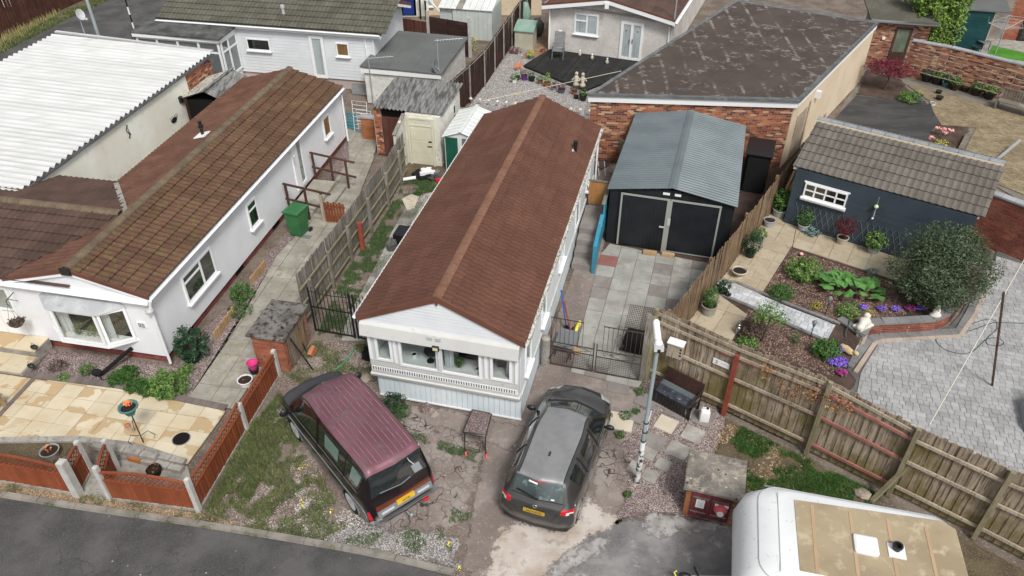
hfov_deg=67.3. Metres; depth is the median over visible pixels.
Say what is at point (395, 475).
rear window
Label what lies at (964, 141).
timber sleeper
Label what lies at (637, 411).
weed
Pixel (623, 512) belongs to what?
frontage
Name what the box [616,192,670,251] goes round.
door
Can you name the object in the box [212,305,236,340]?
picket edging
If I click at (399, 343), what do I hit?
window
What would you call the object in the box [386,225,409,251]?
storage tub
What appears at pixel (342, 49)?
window
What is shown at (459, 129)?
metal shed
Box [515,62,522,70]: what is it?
plant pot
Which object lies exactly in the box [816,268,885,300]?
rhubarb
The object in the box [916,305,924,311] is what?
flower clump
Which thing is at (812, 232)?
shrub
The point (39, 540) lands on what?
road
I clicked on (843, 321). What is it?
retaining wall
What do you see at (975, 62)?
garden wall
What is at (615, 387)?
threshold slab
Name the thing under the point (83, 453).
concrete post
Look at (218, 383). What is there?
side path
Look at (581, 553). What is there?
cement spill
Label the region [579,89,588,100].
plant pot
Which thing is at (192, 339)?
shrub
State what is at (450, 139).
door panel
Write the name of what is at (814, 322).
solar lantern
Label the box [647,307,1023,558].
board fence
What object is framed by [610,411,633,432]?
threshold slab
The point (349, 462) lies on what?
side window
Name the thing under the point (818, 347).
shrub
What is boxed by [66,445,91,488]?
lattice panel
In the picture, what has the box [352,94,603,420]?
mobile home
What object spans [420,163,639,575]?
driveway
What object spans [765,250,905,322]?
bark chips
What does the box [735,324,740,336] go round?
winged figurine
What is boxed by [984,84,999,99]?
plant pot
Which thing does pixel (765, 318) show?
sapling tree
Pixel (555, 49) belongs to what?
garden chair
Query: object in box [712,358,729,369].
number sign
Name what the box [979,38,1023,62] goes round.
yard
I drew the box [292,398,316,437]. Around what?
side window
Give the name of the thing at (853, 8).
ground
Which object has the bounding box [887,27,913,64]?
door
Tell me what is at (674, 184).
steel garage
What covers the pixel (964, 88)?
plant pot
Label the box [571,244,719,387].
parking slabs
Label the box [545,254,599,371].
concrete strip
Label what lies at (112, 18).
back road
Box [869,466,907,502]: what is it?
timber prop
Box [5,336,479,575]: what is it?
front yard
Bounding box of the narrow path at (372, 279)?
[341,192,431,340]
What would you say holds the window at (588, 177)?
in the mobile home at (474, 272)
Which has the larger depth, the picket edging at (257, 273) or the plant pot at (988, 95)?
the plant pot at (988, 95)
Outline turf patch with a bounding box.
[988,45,1023,60]
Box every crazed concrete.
[379,398,483,531]
[592,442,629,514]
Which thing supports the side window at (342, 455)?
in the people carrier
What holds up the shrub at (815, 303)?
on the raised bed soil
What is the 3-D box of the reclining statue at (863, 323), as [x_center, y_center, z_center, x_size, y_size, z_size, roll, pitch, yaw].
[10.234,0.995,22.374,0.620,0.421,0.344,-19,41,-23]
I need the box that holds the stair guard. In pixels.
[588,179,609,273]
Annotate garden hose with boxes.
[335,346,356,369]
[845,319,1023,353]
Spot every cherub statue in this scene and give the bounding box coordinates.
[572,72,579,85]
[578,73,586,86]
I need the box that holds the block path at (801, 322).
[715,280,839,340]
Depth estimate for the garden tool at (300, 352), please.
21.42 m
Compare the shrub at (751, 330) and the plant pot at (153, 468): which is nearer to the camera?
the plant pot at (153, 468)
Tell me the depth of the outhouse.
30.91 m
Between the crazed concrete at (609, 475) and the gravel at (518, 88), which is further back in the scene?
the gravel at (518, 88)
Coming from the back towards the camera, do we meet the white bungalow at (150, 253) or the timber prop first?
the white bungalow at (150, 253)
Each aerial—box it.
[365,55,392,103]
[434,37,462,68]
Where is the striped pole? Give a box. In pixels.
[125,0,133,27]
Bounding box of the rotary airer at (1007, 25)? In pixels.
[988,14,1023,52]
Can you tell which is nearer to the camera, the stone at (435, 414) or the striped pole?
the stone at (435, 414)
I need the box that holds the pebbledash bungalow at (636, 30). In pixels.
[541,0,704,60]
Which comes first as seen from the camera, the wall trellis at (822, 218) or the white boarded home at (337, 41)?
the wall trellis at (822, 218)
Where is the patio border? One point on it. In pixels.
(33, 376)
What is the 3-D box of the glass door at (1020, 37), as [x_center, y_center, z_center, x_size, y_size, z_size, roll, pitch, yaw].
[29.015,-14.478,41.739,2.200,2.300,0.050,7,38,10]
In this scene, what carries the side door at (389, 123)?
in the outhouse
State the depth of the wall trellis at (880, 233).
25.40 m
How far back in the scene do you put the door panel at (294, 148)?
28.32 m
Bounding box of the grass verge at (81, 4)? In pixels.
[1,0,105,39]
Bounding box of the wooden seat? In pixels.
[0,393,6,406]
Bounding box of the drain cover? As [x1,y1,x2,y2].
[300,235,310,238]
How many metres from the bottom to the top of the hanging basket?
0.900 m
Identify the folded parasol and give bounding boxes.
[520,1,530,19]
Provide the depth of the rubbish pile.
30.13 m
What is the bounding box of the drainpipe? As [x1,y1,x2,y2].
[91,347,132,379]
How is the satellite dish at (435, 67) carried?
attached to the felt roof store at (414, 55)
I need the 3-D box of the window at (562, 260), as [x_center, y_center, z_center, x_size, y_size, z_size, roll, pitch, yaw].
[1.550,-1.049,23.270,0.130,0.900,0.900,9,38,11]
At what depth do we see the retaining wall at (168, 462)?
18.96 m
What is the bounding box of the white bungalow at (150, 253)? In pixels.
[0,66,348,363]
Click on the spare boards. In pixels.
(790, 180)
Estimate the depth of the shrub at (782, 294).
23.66 m
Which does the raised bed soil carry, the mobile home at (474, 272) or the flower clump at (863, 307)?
the flower clump at (863, 307)
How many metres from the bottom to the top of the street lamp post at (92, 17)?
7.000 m
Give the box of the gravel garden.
[469,43,597,119]
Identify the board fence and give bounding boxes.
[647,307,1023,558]
[667,114,825,326]
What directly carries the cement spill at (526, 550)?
on the worn turning area
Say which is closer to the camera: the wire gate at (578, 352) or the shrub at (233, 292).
the wire gate at (578, 352)
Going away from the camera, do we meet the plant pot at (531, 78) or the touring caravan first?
the touring caravan
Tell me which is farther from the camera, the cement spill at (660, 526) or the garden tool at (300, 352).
the garden tool at (300, 352)
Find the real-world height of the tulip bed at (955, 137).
0.001 m
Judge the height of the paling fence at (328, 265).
1.827 m
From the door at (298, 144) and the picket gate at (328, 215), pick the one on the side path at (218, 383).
the picket gate at (328, 215)
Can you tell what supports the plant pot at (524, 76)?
on the gravel garden
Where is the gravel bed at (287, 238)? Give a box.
[35,140,348,395]
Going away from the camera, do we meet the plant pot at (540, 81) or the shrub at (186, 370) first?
the shrub at (186, 370)
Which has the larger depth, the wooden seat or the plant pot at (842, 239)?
the plant pot at (842, 239)
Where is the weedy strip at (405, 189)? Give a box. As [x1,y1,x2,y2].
[315,184,435,340]
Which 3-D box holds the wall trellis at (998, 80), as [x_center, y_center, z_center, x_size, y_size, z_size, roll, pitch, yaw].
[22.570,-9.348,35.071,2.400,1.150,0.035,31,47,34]
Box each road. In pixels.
[0,0,164,60]
[0,498,449,575]
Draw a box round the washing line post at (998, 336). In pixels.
[991,292,1004,385]
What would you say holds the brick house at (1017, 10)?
on the ground at (853, 8)
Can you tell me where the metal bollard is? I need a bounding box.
[997,139,1021,158]
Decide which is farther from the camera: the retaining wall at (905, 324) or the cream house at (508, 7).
the cream house at (508, 7)
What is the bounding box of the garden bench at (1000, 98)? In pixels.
[993,87,1023,108]
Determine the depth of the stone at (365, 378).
21.25 m
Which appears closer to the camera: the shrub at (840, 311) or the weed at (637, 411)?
the weed at (637, 411)
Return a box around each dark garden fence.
[403,18,426,32]
[450,0,530,106]
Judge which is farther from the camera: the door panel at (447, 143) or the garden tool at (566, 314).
the door panel at (447, 143)
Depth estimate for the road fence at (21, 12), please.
44.26 m
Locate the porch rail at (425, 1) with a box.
[419,0,439,19]
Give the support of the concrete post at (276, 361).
on the front yard at (284, 384)
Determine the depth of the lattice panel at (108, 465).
18.12 m
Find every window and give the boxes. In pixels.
[46,310,61,338]
[49,310,106,345]
[96,308,136,345]
[180,246,220,306]
[245,38,272,52]
[245,196,263,232]
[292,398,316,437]
[319,421,347,471]
[322,113,334,140]
[335,42,350,58]
[344,455,364,489]
[368,449,426,498]
[374,338,393,362]
[398,342,439,372]
[439,349,481,379]
[490,357,511,382]
[525,340,534,378]
[541,293,549,329]
[558,244,566,273]
[572,12,598,37]
[585,168,590,193]
[800,182,848,210]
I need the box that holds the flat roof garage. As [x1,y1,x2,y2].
[588,0,879,166]
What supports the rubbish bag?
on the front yard at (284, 384)
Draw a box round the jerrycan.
[698,407,710,421]
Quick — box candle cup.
[411,352,416,358]
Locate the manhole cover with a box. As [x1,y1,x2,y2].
[172,432,190,445]
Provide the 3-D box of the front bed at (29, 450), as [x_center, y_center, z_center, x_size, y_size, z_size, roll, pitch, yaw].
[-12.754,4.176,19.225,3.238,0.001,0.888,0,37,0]
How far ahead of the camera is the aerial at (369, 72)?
34.80 m
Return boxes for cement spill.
[482,497,619,575]
[545,535,611,575]
[640,512,731,538]
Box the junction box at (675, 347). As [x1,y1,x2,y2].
[666,336,686,359]
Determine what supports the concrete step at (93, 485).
on the gravel verge at (93, 502)
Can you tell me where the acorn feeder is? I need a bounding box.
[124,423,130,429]
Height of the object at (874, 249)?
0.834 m
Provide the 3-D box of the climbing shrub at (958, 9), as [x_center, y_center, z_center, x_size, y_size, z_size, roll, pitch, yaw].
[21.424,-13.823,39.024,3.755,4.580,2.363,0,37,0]
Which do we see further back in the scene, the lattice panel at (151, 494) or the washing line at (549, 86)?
the washing line at (549, 86)
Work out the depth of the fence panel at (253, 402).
20.39 m
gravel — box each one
[0,483,245,524]
[43,270,265,392]
[206,408,339,533]
[265,482,458,562]
[302,342,370,381]
[471,51,584,113]
[610,403,724,511]
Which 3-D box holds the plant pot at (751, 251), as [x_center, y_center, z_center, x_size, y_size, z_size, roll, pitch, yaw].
[7.882,-1.427,25.244,0.699,1.001,0.696,0,37,0]
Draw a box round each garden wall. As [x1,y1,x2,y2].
[903,39,1023,103]
[972,191,1023,260]
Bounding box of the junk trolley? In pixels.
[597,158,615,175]
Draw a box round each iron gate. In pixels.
[307,287,355,337]
[351,294,366,339]
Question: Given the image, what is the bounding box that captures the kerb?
[0,491,454,575]
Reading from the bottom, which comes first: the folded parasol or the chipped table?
the chipped table
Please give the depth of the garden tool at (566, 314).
22.53 m
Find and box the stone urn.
[732,266,747,278]
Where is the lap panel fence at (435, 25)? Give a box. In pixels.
[426,10,471,57]
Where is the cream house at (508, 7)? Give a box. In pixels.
[401,0,541,16]
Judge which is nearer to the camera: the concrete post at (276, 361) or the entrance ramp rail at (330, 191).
the concrete post at (276, 361)
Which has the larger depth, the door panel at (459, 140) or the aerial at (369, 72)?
the aerial at (369, 72)
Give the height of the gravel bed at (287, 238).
0.001 m
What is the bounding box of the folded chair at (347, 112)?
[346,109,356,129]
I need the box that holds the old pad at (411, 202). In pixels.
[402,194,418,209]
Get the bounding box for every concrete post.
[55,458,83,497]
[73,439,92,473]
[91,465,111,500]
[100,438,121,471]
[183,477,202,512]
[237,402,248,429]
[270,349,281,377]
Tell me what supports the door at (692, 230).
in the steel garage
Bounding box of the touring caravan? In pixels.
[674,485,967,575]
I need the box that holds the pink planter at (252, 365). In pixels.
[246,358,258,374]
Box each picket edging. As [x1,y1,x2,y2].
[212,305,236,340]
[249,260,265,284]
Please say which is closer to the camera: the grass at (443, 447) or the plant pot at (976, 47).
the grass at (443, 447)
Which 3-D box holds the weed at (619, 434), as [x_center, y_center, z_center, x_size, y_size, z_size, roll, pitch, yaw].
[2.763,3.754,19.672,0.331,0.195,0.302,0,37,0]
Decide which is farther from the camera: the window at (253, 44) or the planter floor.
the window at (253, 44)
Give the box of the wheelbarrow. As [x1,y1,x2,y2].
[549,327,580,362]
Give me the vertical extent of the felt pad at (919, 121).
0.040 m
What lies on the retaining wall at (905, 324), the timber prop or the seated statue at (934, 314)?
the seated statue at (934, 314)
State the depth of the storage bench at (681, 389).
20.31 m
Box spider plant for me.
[453,355,465,369]
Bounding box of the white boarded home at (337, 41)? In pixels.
[129,0,410,94]
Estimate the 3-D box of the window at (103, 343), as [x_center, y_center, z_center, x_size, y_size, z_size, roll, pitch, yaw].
[-11.827,1.066,20.964,1.360,1.120,0.050,7,38,9]
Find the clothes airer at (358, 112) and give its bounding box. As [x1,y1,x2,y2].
[351,100,370,130]
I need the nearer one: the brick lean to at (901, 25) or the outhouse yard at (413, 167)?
the outhouse yard at (413, 167)
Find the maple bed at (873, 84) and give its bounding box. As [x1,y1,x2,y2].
[857,69,926,103]
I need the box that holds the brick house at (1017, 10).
[939,0,1023,40]
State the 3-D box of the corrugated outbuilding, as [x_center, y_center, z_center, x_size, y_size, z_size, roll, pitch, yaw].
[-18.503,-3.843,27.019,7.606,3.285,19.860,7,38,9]
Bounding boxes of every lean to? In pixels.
[182,67,247,119]
[864,0,940,65]
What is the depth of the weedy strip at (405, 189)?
25.10 m
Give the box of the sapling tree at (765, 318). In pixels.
[751,299,791,341]
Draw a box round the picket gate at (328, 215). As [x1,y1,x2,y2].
[318,195,344,222]
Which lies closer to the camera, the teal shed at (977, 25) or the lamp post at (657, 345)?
the lamp post at (657, 345)
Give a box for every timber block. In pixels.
[643,249,656,255]
[661,251,674,258]
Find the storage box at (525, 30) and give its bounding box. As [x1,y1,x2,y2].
[513,19,537,49]
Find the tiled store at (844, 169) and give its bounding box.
[784,116,1005,272]
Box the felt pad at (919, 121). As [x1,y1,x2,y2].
[835,95,938,140]
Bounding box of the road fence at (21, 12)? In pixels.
[0,0,81,36]
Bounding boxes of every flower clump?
[827,355,848,367]
[836,369,847,376]
[858,304,867,310]
[877,305,886,311]
[891,305,900,311]
[905,305,915,312]
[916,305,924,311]
[934,139,950,145]
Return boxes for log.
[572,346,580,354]
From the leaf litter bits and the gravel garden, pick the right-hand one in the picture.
the leaf litter bits
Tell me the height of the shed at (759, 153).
1.600 m
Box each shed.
[438,0,501,41]
[442,104,490,169]
[740,136,775,193]
[947,0,1011,49]
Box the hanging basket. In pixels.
[6,292,25,327]
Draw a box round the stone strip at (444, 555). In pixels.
[304,523,461,572]
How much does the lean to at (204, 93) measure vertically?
2.495 m
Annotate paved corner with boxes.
[520,32,547,58]
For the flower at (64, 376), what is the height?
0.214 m
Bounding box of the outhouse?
[358,76,462,165]
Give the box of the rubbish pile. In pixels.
[403,167,442,181]
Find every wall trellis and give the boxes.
[791,202,853,237]
[854,221,906,249]
[911,47,967,82]
[975,64,1023,99]
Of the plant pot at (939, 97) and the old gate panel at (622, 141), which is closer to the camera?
the old gate panel at (622, 141)
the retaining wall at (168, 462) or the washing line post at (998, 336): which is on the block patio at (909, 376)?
the washing line post at (998, 336)
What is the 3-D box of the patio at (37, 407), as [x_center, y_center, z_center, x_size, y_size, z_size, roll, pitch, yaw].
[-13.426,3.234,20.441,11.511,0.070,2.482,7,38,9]
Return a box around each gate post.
[541,335,550,366]
[639,313,656,382]
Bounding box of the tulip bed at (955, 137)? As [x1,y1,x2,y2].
[926,121,969,147]
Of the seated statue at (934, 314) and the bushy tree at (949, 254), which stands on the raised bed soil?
the bushy tree at (949, 254)
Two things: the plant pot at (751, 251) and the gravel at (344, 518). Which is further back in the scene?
the plant pot at (751, 251)
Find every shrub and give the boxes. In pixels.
[46,359,68,371]
[77,363,94,376]
[147,367,188,400]
[172,324,210,364]
[177,363,194,374]
[226,301,252,318]
[228,281,254,302]
[508,47,520,53]
[733,335,759,349]
[735,317,765,338]
[767,283,796,300]
[784,256,823,283]
[790,333,801,343]
[802,226,821,236]
[808,337,842,360]
[810,302,822,309]
[834,301,860,319]
[864,267,878,275]
[896,89,924,103]
[901,0,975,45]
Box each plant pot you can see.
[39,443,59,460]
[145,462,160,475]
[235,354,252,387]
[510,73,517,82]
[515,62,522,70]
[520,69,528,80]
[527,49,535,58]
[527,72,536,81]
[535,75,543,83]
[544,72,550,87]
[549,82,557,90]
[558,83,565,93]
[570,85,579,94]
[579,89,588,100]
[701,286,719,316]
[715,279,731,294]
[742,230,762,258]
[751,227,767,243]
[763,216,775,227]
[770,188,790,217]
[797,207,814,231]
[835,215,856,244]
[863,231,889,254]
[921,69,934,81]
[931,70,945,84]
[936,95,943,100]
[940,75,952,87]
[949,77,963,90]
[961,85,970,91]
[970,82,984,95]
[972,45,981,51]
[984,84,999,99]
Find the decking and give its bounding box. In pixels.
[524,49,637,91]
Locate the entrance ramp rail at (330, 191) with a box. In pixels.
[282,152,356,219]
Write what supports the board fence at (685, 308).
on the ground at (853, 8)
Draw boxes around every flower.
[57,373,69,381]
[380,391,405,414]
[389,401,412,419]
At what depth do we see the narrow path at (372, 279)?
25.62 m
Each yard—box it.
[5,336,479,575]
[403,161,445,185]
[589,148,799,263]
[835,68,1023,200]
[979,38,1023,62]
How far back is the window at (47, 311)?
21.37 m
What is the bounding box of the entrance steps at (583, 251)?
[571,205,603,270]
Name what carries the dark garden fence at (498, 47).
on the ground at (853, 8)
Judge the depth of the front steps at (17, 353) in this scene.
21.87 m
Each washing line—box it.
[480,71,619,101]
[929,260,1023,424]
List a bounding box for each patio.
[0,374,225,464]
[838,251,1023,473]
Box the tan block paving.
[907,85,1023,194]
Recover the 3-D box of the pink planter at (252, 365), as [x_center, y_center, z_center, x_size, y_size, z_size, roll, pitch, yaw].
[-7.209,2.226,21.439,0.320,0.420,0.320,0,37,0]
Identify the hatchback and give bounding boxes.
[500,385,614,531]
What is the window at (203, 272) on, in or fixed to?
in the white bungalow at (150, 253)
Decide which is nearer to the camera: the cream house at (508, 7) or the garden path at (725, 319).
the garden path at (725, 319)
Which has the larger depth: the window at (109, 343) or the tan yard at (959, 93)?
the tan yard at (959, 93)
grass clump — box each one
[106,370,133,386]
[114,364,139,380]
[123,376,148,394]
[137,381,163,397]
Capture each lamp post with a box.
[85,0,99,38]
[634,319,663,484]
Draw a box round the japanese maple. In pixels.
[862,55,920,90]
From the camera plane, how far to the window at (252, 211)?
25.52 m
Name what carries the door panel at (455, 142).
in the metal shed at (459, 129)
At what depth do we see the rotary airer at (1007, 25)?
40.21 m
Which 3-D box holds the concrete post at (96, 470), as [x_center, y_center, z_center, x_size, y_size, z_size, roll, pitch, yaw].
[-9.476,4.515,17.807,0.110,1.195,0.110,6,38,8]
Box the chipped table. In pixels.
[462,409,491,458]
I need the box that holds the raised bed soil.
[713,245,991,433]
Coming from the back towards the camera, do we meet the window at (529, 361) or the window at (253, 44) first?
the window at (253, 44)
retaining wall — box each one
[85,437,186,474]
[837,316,868,344]
[855,304,955,344]
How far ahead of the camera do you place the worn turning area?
17.01 m
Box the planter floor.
[104,455,189,487]
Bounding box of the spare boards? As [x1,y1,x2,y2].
[779,170,795,204]
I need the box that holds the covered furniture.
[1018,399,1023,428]
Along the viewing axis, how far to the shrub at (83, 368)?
21.45 m
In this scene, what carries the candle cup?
on the mobile home at (474, 272)
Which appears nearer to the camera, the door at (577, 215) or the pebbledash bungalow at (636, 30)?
the door at (577, 215)
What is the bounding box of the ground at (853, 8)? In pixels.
[1,0,1023,575]
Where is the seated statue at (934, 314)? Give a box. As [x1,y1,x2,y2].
[929,305,940,317]
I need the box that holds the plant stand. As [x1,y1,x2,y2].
[117,399,154,443]
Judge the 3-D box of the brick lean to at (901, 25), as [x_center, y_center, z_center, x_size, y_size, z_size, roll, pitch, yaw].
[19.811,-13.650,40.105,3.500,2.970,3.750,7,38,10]
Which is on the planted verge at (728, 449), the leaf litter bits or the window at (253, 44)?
the leaf litter bits
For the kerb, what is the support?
on the gravel verge at (93, 502)
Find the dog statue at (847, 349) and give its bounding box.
[838,343,858,355]
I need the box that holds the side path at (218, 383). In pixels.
[189,126,376,409]
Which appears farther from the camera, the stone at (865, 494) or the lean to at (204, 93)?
the lean to at (204, 93)
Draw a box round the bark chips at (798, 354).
[736,309,847,374]
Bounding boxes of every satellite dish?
[76,9,87,37]
[433,60,439,72]
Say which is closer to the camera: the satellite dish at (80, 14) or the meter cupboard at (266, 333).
the meter cupboard at (266, 333)
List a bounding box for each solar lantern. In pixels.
[809,320,817,338]
[825,296,832,314]
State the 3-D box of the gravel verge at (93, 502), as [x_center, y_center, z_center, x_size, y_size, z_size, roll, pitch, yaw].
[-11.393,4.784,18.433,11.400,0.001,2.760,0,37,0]
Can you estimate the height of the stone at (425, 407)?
0.209 m
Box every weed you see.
[614,430,625,438]
[618,410,632,420]
[622,490,632,497]
[632,407,640,414]
[634,387,646,396]
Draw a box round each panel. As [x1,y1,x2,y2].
[0,453,71,494]
[1,310,24,331]
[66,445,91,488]
[97,444,117,478]
[99,471,195,511]
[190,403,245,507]
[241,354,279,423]
[292,143,302,185]
[445,137,450,168]
[449,137,453,162]
[453,138,457,157]
[457,138,461,151]
[619,138,625,155]
[619,304,654,354]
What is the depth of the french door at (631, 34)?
39.46 m
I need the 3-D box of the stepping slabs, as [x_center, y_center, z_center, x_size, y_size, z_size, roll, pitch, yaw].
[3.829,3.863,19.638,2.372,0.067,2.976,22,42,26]
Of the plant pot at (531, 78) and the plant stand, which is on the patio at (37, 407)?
the plant stand
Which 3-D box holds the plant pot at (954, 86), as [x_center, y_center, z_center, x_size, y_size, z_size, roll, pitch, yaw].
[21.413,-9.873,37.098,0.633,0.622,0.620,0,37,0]
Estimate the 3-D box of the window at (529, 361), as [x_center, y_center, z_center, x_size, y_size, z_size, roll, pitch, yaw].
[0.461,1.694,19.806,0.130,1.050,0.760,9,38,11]
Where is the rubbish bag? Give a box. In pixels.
[361,345,369,361]
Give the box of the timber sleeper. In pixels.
[959,133,970,148]
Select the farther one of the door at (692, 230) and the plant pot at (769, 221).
the plant pot at (769, 221)
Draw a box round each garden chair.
[552,30,565,57]
[976,40,990,50]
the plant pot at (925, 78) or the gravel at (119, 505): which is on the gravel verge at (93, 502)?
the gravel at (119, 505)
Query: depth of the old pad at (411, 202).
28.86 m
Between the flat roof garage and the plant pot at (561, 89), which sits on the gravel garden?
the plant pot at (561, 89)
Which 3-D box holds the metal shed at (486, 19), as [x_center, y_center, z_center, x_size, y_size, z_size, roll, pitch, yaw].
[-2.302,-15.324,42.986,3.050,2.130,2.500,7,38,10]
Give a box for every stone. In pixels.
[360,374,371,382]
[418,402,430,412]
[430,411,438,417]
[854,487,871,499]
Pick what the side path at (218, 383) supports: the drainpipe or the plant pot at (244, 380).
the plant pot at (244, 380)
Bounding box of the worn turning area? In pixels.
[543,512,731,575]
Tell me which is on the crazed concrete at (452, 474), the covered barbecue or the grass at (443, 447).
the grass at (443, 447)
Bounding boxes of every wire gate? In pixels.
[550,317,594,371]
[594,326,644,380]
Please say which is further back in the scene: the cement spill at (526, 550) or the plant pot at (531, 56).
the plant pot at (531, 56)
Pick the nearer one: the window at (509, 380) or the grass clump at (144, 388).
the window at (509, 380)
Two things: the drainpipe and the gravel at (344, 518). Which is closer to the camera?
the gravel at (344, 518)
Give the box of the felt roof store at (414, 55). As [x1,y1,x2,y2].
[360,31,468,102]
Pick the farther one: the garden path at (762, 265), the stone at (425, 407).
the garden path at (762, 265)
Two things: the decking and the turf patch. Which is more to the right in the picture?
the turf patch
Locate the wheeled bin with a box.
[281,201,312,236]
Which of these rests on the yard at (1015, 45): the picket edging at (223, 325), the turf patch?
the turf patch
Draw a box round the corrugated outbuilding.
[0,30,213,190]
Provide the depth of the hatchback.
17.41 m
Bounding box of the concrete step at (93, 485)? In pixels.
[83,463,106,499]
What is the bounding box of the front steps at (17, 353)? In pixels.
[0,331,52,375]
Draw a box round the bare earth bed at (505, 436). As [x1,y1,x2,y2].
[399,401,524,451]
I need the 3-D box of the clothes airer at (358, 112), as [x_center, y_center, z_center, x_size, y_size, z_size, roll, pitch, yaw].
[-6.503,-7.368,33.227,0.870,1.368,0.276,9,38,12]
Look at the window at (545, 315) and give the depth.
21.52 m
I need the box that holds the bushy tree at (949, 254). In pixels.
[883,219,1006,313]
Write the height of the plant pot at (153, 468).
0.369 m
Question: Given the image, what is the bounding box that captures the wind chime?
[871,197,879,219]
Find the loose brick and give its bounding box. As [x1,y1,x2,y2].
[307,345,317,357]
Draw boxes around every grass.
[0,0,107,52]
[0,8,60,47]
[1,483,456,574]
[205,391,346,539]
[284,340,371,383]
[323,443,481,554]
[410,431,479,462]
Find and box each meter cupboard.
[245,299,310,371]
[682,448,746,525]
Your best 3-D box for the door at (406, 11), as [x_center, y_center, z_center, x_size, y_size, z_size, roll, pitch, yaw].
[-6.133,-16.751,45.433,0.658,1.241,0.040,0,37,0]
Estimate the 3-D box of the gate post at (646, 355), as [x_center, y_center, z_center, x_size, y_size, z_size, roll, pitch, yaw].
[3.635,1.627,20.658,0.250,2.320,0.200,7,38,10]
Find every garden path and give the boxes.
[690,294,747,339]
[694,185,906,314]
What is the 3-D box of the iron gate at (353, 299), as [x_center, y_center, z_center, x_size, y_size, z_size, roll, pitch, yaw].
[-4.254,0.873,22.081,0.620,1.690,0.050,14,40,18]
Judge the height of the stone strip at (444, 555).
0.001 m
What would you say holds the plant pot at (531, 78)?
on the gravel garden
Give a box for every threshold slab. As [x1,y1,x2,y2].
[606,381,629,394]
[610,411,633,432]
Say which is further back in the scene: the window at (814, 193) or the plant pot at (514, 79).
the plant pot at (514, 79)
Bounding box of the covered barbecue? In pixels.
[534,17,543,36]
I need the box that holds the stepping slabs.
[626,391,715,490]
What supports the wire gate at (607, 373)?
attached to the gate post at (646, 355)
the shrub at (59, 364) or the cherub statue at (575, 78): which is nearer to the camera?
the shrub at (59, 364)
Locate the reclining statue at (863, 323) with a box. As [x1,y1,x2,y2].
[852,312,873,331]
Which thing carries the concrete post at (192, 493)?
on the gravel verge at (93, 502)
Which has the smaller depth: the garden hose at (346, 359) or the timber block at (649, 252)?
the garden hose at (346, 359)
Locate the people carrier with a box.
[279,371,437,526]
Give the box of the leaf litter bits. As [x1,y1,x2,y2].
[715,423,855,497]
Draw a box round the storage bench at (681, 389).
[652,366,704,420]
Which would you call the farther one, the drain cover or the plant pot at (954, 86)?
the plant pot at (954, 86)
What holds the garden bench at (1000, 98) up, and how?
on the tan block paving
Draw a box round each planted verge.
[716,418,883,504]
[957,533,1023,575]
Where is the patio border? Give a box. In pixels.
[0,371,227,456]
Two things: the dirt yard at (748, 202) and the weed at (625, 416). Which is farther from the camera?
the dirt yard at (748, 202)
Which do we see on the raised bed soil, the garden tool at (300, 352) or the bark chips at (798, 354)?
the bark chips at (798, 354)
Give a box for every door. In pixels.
[0,315,8,331]
[290,138,307,190]
[308,35,328,78]
[382,116,398,155]
[402,0,414,14]
[410,126,433,164]
[574,197,580,231]
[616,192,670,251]
[618,21,643,60]
[664,199,721,257]
[787,106,807,159]
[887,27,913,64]
[1016,22,1023,40]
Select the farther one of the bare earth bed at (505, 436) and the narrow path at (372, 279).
the narrow path at (372, 279)
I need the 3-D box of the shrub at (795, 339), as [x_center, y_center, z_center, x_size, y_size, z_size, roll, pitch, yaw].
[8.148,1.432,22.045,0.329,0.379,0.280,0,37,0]
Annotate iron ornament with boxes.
[27,361,34,368]
[30,343,37,350]
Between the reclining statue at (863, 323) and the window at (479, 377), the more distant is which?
the reclining statue at (863, 323)
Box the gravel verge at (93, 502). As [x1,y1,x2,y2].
[0,483,233,524]
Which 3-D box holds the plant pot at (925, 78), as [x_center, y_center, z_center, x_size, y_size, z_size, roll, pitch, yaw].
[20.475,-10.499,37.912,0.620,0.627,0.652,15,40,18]
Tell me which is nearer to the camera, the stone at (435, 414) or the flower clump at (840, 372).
the stone at (435, 414)
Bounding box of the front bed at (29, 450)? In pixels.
[0,443,72,468]
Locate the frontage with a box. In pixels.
[615,379,725,518]
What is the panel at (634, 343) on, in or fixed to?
on the parking slabs
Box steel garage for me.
[606,110,745,259]
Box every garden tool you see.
[281,326,313,370]
[560,290,568,328]
[563,301,570,329]
[575,320,580,330]
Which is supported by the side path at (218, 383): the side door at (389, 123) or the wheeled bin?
the wheeled bin
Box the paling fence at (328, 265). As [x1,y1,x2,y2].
[295,132,407,321]
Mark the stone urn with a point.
(739, 272)
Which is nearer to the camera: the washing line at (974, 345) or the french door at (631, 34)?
the washing line at (974, 345)

